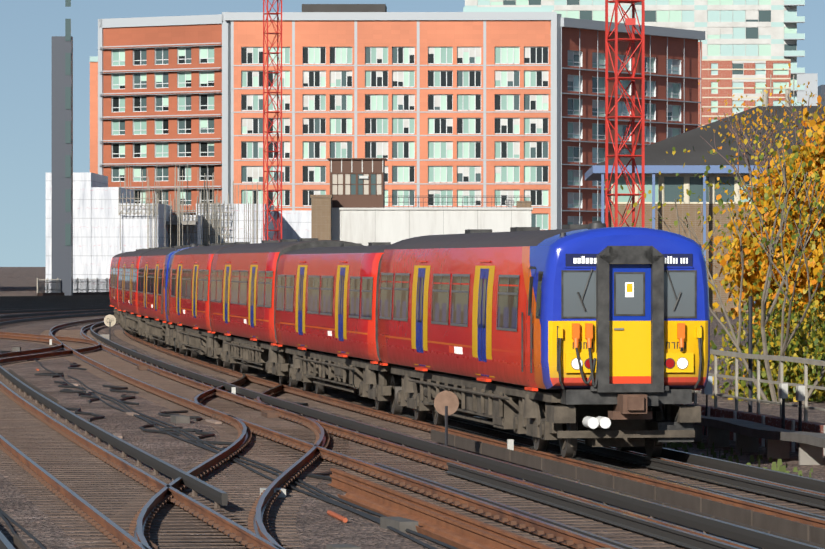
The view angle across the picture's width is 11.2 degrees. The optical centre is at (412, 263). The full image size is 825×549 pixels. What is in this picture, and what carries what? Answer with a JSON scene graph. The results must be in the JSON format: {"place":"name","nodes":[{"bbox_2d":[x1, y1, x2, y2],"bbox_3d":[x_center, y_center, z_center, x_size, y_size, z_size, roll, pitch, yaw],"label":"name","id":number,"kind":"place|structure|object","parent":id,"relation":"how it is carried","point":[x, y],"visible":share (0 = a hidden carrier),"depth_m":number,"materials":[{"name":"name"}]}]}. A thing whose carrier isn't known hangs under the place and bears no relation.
{"place":"outdoors","nodes":[
{"label":"outdoors","id":0,"kind":"place"},
{"bbox_2d":[0,267,824,548],"bbox_3d":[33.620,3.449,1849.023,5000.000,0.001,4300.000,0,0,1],"label":"ground","id":1,"kind":"structure","parent":0,"point":[317,526],"depth_m":75.69,"materials":[{"name":"gravel"}]},
{"bbox_2d":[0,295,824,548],"bbox_3d":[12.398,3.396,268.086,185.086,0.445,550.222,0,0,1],"label":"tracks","id":2,"kind":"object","parent":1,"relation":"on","point":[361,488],"visible":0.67,"depth_m":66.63,"materials":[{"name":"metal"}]},
{"bbox_2d":[110,249,148,334],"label":"train car","id":3,"kind":"object","parent":2,"relation":"on","point":[114,278],"visible":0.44,"depth_m":196.44,"materials":[{"name":"paint"}]},
{"bbox_2d":[118,247,171,343],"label":"train car","id":4,"kind":"object","parent":2,"relation":"on","point":[128,287],"visible":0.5,"depth_m":177.78,"materials":[{"name":"paint"}]},
{"bbox_2d":[138,243,203,354],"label":"train car","id":5,"kind":"object","parent":2,"relation":"on","point":[153,274],"visible":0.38,"depth_m":157.94,"materials":[{"name":"paint"}]},
{"bbox_2d":[166,242,249,367],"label":"train car","id":6,"kind":"object","parent":2,"relation":"on","point":[188,295],"visible":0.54,"depth_m":137.49,"materials":[{"name":"paint"}]},
{"bbox_2d":[210,238,363,387],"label":"train car","id":7,"kind":"object","parent":2,"relation":"on","point":[242,294],"visible":0.52,"depth_m":117.04,"materials":[{"name":"paint"}]},
{"bbox_2d":[275,242,402,414],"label":"train car","id":8,"kind":"object","parent":2,"relation":"on","point":[326,312],"visible":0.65,"depth_m":96.89,"materials":[{"name":"paint"}]},
{"bbox_2d":[378,221,709,457],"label":"train car","id":9,"kind":"object","parent":2,"relation":"on","point":[593,334],"visible":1,"depth_m":69.95,"materials":[{"name":"paint"}]},
{"bbox_2d":[0,339,824,548],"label":"lineside clutter","id":10,"kind":"object","parent":1,"relation":"on","point":[784,528],"visible":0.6,"depth_m":63.17,"materials":[{"name":"grey"}]},
{"bbox_2d":[37,278,824,477],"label":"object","id":11,"kind":"object","parent":1,"relation":"on","point":[779,438],"visible":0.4,"depth_m":77.37,"materials":[{"name":"grey"}]},
{"bbox_2d":[46,0,824,311],"bbox_3d":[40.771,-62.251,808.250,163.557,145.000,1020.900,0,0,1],"label":"city buildings","id":12,"kind":"structure","parent":1,"relation":"on","point":[474,114],"depth_m":559.66,"materials":[{"name":"orange brick"}]},
{"bbox_2d":[263,0,644,241],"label":"tower cranes","id":13,"kind":"object","parent":12,"relation":"on","point":[616,40],"visible":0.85,"depth_m":249.64},
{"bbox_2d":[603,98,824,403],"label":"sparse tree","id":14,"kind":"object","parent":1,"relation":"on","point":[771,244],"visible":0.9,"depth_m":103.34,"materials":[{"name":"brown plant"}]},
{"bbox_2d":[684,63,824,215],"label":"twiggy tree","id":15,"kind":"object","parent":1,"relation":"on","point":[767,137],"visible":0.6,"depth_m":148.48,"materials":[{"name":"yellow plant"}]},
{"bbox_2d":[702,95,824,376],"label":"yellow maple tree","id":16,"kind":"object","parent":1,"relation":"on","point":[756,276],"visible":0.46,"depth_m":115.10,"materials":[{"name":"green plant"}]},
{"bbox_2d":[709,256,824,401],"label":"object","id":17,"kind":"object","parent":1,"relation":"on","point":[811,345],"visible":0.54,"depth_m":106.06,"materials":[{"name":"yellow autumn leaves"},{"name":"bark"}]},
{"bbox_2d":[0,0,824,266],"label":"sky","id":18,"kind":"structure","parent":0,"point":[27,27],"materials":[{"name":"blue"}]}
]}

